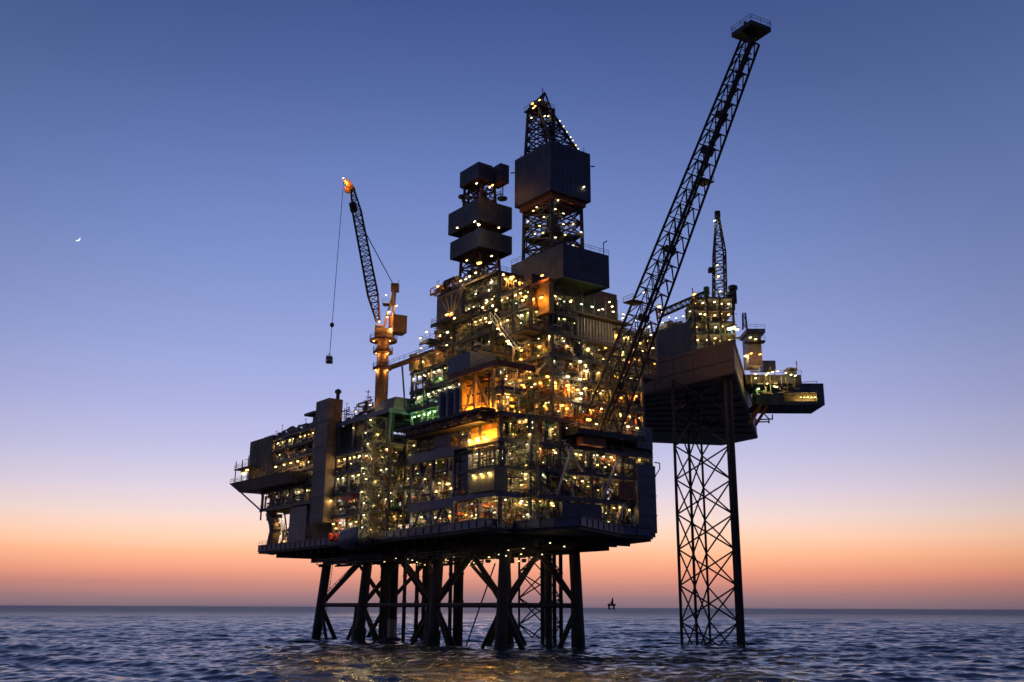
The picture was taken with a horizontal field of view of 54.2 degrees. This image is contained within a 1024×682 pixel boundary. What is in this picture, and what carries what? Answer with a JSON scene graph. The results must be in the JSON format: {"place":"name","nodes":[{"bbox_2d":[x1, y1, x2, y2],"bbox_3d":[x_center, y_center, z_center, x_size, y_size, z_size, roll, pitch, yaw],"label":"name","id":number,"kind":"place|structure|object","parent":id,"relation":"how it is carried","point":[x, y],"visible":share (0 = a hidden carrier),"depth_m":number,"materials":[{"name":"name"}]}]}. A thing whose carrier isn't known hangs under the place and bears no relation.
{"place":"outdoors","nodes":[
{"label":"outdoors","id":0,"kind":"place"},
{"bbox_2d":[0,605,1023,681],"bbox_3d":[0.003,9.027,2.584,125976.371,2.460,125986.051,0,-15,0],"label":"sea","id":1,"kind":"structure","parent":0,"point":[156,644],"depth_m":196.52,"materials":[{"name":"liquid"}]},
{"bbox_2d":[387,561,398,637],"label":"caisson","id":2,"kind":"object","parent":1,"relation":"in","point":[392,611],"visible":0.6,"depth_m":256.47,"materials":[{"name":"metal"}]},
{"bbox_2d":[311,542,585,650],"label":"steel jacket","id":3,"kind":"object","parent":1,"relation":"in","point":[504,630],"visible":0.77,"depth_m":211.94,"materials":[{"name":"black metal"}]},
{"bbox_2d":[257,510,652,567],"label":"cellar deck","id":4,"kind":"structure","parent":3,"relation":"on","point":[481,534],"depth_m":199.95,"materials":[{"name":"grey metal"}]},
{"bbox_2d":[310,389,342,524],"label":"box tower","id":5,"kind":"structure","parent":4,"relation":"on","point":[328,411],"depth_m":238.16,"materials":[{"name":"grey metal"}]},
{"bbox_2d":[248,411,414,554],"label":"accommodation block","id":6,"kind":"structure","parent":4,"relation":"on","point":[291,500],"depth_m":257.55,"materials":[{"name":"grey metal"}]},
{"bbox_2d":[229,456,311,519],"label":"cantilever platform","id":7,"kind":"structure","parent":6,"relation":"attached to","point":[257,485],"depth_m":259.76,"materials":[{"name":"grey metal"}]},
{"bbox_2d":[358,416,386,537],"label":"stair tower","id":8,"kind":"structure","parent":4,"relation":"on","point":[374,429],"depth_m":216.97,"materials":[{"name":"green paint"}]},
{"bbox_2d":[328,392,431,549],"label":"louvred module","id":9,"kind":"object","parent":4,"relation":"on","point":[393,411],"visible":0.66,"depth_m":225.24,"materials":[{"name":"grey metal"}]},
{"bbox_2d":[362,390,372,413],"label":"antenna cluster","id":10,"kind":"object","parent":9,"relation":"on","point":[370,397],"visible":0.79,"depth_m":232.20,"materials":[{"name":"metal"}]},
{"bbox_2d":[329,178,406,408],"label":"pedestal crane","id":11,"kind":"object","parent":9,"relation":"on","point":[383,336],"visible":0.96,"depth_m":232.26,"materials":[{"name":"orange paint"}]},
{"bbox_2d":[326,353,332,363],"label":"hook load","id":12,"kind":"object","parent":11,"relation":"hanging from","point":[329,359],"visible":1,"depth_m":221.75,"materials":[{"name":"metal"}]},
{"bbox_2d":[382,344,438,409],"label":"crane walkway","id":13,"kind":"structure","parent":9,"relation":"attached to","point":[402,363],"depth_m":220.63,"materials":[{"name":"orange paint"}]},
{"bbox_2d":[378,562,383,637],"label":"conductor pipe","id":14,"kind":"object","parent":4,"relation":"hanging from","point":[381,608],"visible":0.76,"depth_m":253.01,"materials":[{"name":"metal"}]},
{"bbox_2d":[383,561,388,637],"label":"conductor pipe","id":15,"kind":"object","parent":4,"relation":"hanging from","point":[385,609],"visible":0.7,"depth_m":253.03,"materials":[{"name":"metal"}]},
{"bbox_2d":[401,563,406,641],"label":"conductor pipe","id":16,"kind":"object","parent":4,"relation":"attached to","point":[403,626],"visible":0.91,"depth_m":241.47,"materials":[{"name":"metal"}]},
{"bbox_2d":[413,562,419,639],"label":"conductor pipe","id":17,"kind":"object","parent":4,"relation":"attached to","point":[417,568],"visible":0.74,"depth_m":246.42,"materials":[{"name":"metal"}]},
{"bbox_2d":[421,562,426,639],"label":"conductor pipe","id":18,"kind":"object","parent":4,"relation":"hanging from","point":[424,576],"visible":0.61,"depth_m":246.48,"materials":[{"name":"metal"}]},
{"bbox_2d":[429,559,432,602],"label":"conductor pipe","id":19,"kind":"object","parent":4,"relation":"hanging from","point":[431,562],"visible":0.23,"depth_m":238.49,"materials":[{"name":"metal"}]},
{"bbox_2d":[407,433,477,527],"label":"blue edged decks","id":20,"kind":"object","parent":4,"relation":"on","point":[443,446],"visible":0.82,"depth_m":200.33,"materials":[{"name":"grey metal"}]},
{"bbox_2d":[395,401,495,440],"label":"boom rest","id":21,"kind":"object","parent":20,"relation":"on","point":[436,430],"visible":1,"depth_m":195.66,"materials":[{"name":"metal"}]},
{"bbox_2d":[448,558,452,632],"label":"conductor pipe","id":22,"kind":"object","parent":4,"relation":"attached to","point":[450,600],"visible":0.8,"depth_m":225.22,"materials":[{"name":"metal"}]},
{"bbox_2d":[452,557,457,643],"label":"conductor pipe","id":23,"kind":"object","parent":4,"relation":"hanging from","point":[455,599],"visible":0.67,"depth_m":220.16,"materials":[{"name":"metal"}]},
{"bbox_2d":[457,557,463,643],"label":"conductor pipe","id":24,"kind":"object","parent":4,"relation":"hanging from","point":[460,614],"visible":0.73,"depth_m":219.69,"materials":[{"name":"metal"}]},
{"bbox_2d":[401,345,526,528],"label":"green lit module","id":25,"kind":"object","parent":4,"relation":"on","point":[447,398],"visible":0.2,"depth_m":216.47,"materials":[{"name":"grey metal"}]},
{"bbox_2d":[416,265,577,360],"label":"drilling module","id":26,"kind":"object","parent":25,"relation":"on","point":[456,300],"visible":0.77,"depth_m":211.03,"materials":[{"name":"metal"}]},
{"bbox_2d":[448,162,511,285],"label":"derrick","id":27,"kind":"object","parent":26,"relation":"on","point":[474,242],"visible":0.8,"depth_m":233.80,"materials":[{"name":"metal"}]},
{"bbox_2d":[533,277,554,318],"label":"ochre shaft","id":28,"kind":"object","parent":26,"relation":"on","point":[546,290],"visible":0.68,"depth_m":200.35,"materials":[{"name":"orange paint"}]},
{"bbox_2d":[511,88,609,296],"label":"derrick","id":29,"kind":"object","parent":26,"relation":"on","point":[550,171],"visible":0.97,"depth_m":220.93,"materials":[{"name":"metal"}]},
{"bbox_2d":[513,428,539,520],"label":"scaffold tower","id":30,"kind":"structure","parent":4,"relation":"on","point":[533,485],"depth_m":186.83,"materials":[{"name":"green paint"}]},
{"bbox_2d":[540,560,544,644],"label":"conductor pipe","id":31,"kind":"object","parent":4,"relation":"attached to","point":[542,595],"visible":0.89,"depth_m":218.49,"materials":[{"name":"metal"}]},
{"bbox_2d":[545,556,552,643],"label":"conductor pipe","id":32,"kind":"object","parent":4,"relation":"hanging from","point":[548,611],"visible":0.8,"depth_m":213.99,"materials":[{"name":"metal"}]},
{"bbox_2d":[447,324,659,537],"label":"corner module","id":33,"kind":"object","parent":4,"relation":"on","point":[562,488],"visible":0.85,"depth_m":197.74,"materials":[{"name":"grey metal"}]},
{"bbox_2d":[471,445,506,493],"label":"bay scaffolding","id":34,"kind":"object","parent":33,"relation":"on","point":[495,478],"visible":0.96,"depth_m":184.52,"materials":[{"name":"grey metal"}]},
{"bbox_2d":[531,274,631,356],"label":"slotted wall","id":35,"kind":"structure","parent":33,"relation":"on","point":[594,320],"depth_m":214.00,"materials":[{"name":"metal"}]},
{"bbox_2d":[563,411,644,447],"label":"boom base deck","id":36,"kind":"structure","parent":33,"relation":"on","point":[591,436],"depth_m":196.79,"materials":[{"name":"metal"}]},
{"bbox_2d":[576,14,770,433],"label":"flare boom","id":37,"kind":"object","parent":36,"relation":"on","point":[750,32],"visible":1,"depth_m":191.74,"materials":[{"name":"metal"}]},
{"bbox_2d":[600,323,658,383],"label":"shoulder deck","id":38,"kind":"structure","parent":33,"relation":"on","point":[647,376],"depth_m":219.64,"materials":[{"name":"grey metal"}]},
{"bbox_2d":[552,555,556,643],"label":"conductor pipe","id":39,"kind":"object","parent":4,"relation":"hanging from","point":[554,610],"visible":0.5,"depth_m":218.14,"materials":[{"name":"metal"}]},
{"bbox_2d":[559,555,562,638],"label":"conductor pipe","id":40,"kind":"object","parent":4,"relation":"attached to","point":[561,596],"visible":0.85,"depth_m":216.67,"materials":[{"name":"metal"}]},
{"bbox_2d":[278,115,815,564],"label":"deck lamps","id":41,"kind":"object","parent":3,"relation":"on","point":[509,383],"visible":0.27,"depth_m":216.04,"materials":[{"name":"yellow glowing warm lamp light"}]},
{"bbox_2d":[465,563,495,646],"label":"slanted rod","id":42,"kind":"object","parent":1,"relation":"in","point":[479,608],"visible":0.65,"depth_m":205.43,"materials":[{"name":"metal"}]},
{"bbox_2d":[518,557,559,637],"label":"jackup truss","id":43,"kind":"object","parent":1,"relation":"in","point":[522,600],"visible":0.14,"depth_m":268.70,"materials":[{"name":"metal"}]},
{"bbox_2d":[607,598,615,608],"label":"distant rig","id":44,"kind":"object","parent":1,"relation":"in","point":[612,604],"visible":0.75,"depth_m":5021.14,"materials":[{"name":"metal"}]},
{"bbox_2d":[671,378,745,645],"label":"jackup truss","id":45,"kind":"object","parent":1,"relation":"in","point":[735,554],"visible":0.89,"depth_m":222.68,"materials":[{"name":"metal"}]},
{"bbox_2d":[621,334,757,445],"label":"jackup hull","id":46,"kind":"object","parent":45,"relation":"on","point":[701,370],"visible":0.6,"depth_m":244.33,"materials":[{"name":"paint"}]},
{"bbox_2d":[643,316,730,361],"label":"deckhouse","id":47,"kind":"object","parent":46,"relation":"on","point":[671,335],"visible":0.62,"depth_m":239.19,"materials":[{"name":"metal"}]},
{"bbox_2d":[685,285,741,346],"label":"rig module","id":48,"kind":"object","parent":46,"relation":"on","point":[709,307],"visible":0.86,"depth_m":232.09,"materials":[{"name":"metal"}]},
{"bbox_2d":[656,291,704,319],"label":"gangway","id":49,"kind":"object","parent":48,"relation":"attached to","point":[679,303],"visible":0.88,"depth_m":226.83,"materials":[{"name":"metal"}]},
{"bbox_2d":[708,211,727,296],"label":"rig boom","id":50,"kind":"object","parent":48,"relation":"on","point":[713,270],"visible":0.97,"depth_m":238.67,"materials":[{"name":"metal"}]},
{"bbox_2d":[743,361,801,394],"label":"side deck","id":51,"kind":"structure","parent":46,"relation":"attached to","point":[785,383],"depth_m":250.07,"materials":[{"name":"metal"}]},
{"bbox_2d":[740,313,764,369],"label":"control tower","id":52,"kind":"structure","parent":51,"relation":"on","point":[753,360],"depth_m":248.12,"materials":[{"name":"paint"}]},
{"bbox_2d":[760,360,775,371],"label":"container","id":53,"kind":"object","parent":51,"relation":"on","point":[767,364],"visible":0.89,"depth_m":253.05,"materials":[{"name":"grey metal"}]},
{"bbox_2d":[783,368,796,374],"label":"container","id":54,"kind":"object","parent":51,"relation":"on","point":[789,371],"visible":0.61,"depth_m":252.64,"materials":[{"name":"paint"}]},
{"bbox_2d":[748,381,824,413],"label":"helideck box","id":55,"kind":"object","parent":46,"relation":"attached to","point":[775,402],"visible":0.73,"depth_m":263.60,"materials":[{"name":"metal"}]},
{"bbox_2d":[748,403,772,425],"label":"side truss","id":56,"kind":"object","parent":55,"relation":"attached to","point":[755,412],"visible":1,"depth_m":258.84,"materials":[{"name":"metal"}]},
{"bbox_2d":[0,0,1023,609],"label":"sky","id":57,"kind":"structure","parent":0,"point":[867,189],"materials":[{"name":"blue"}]}
]}

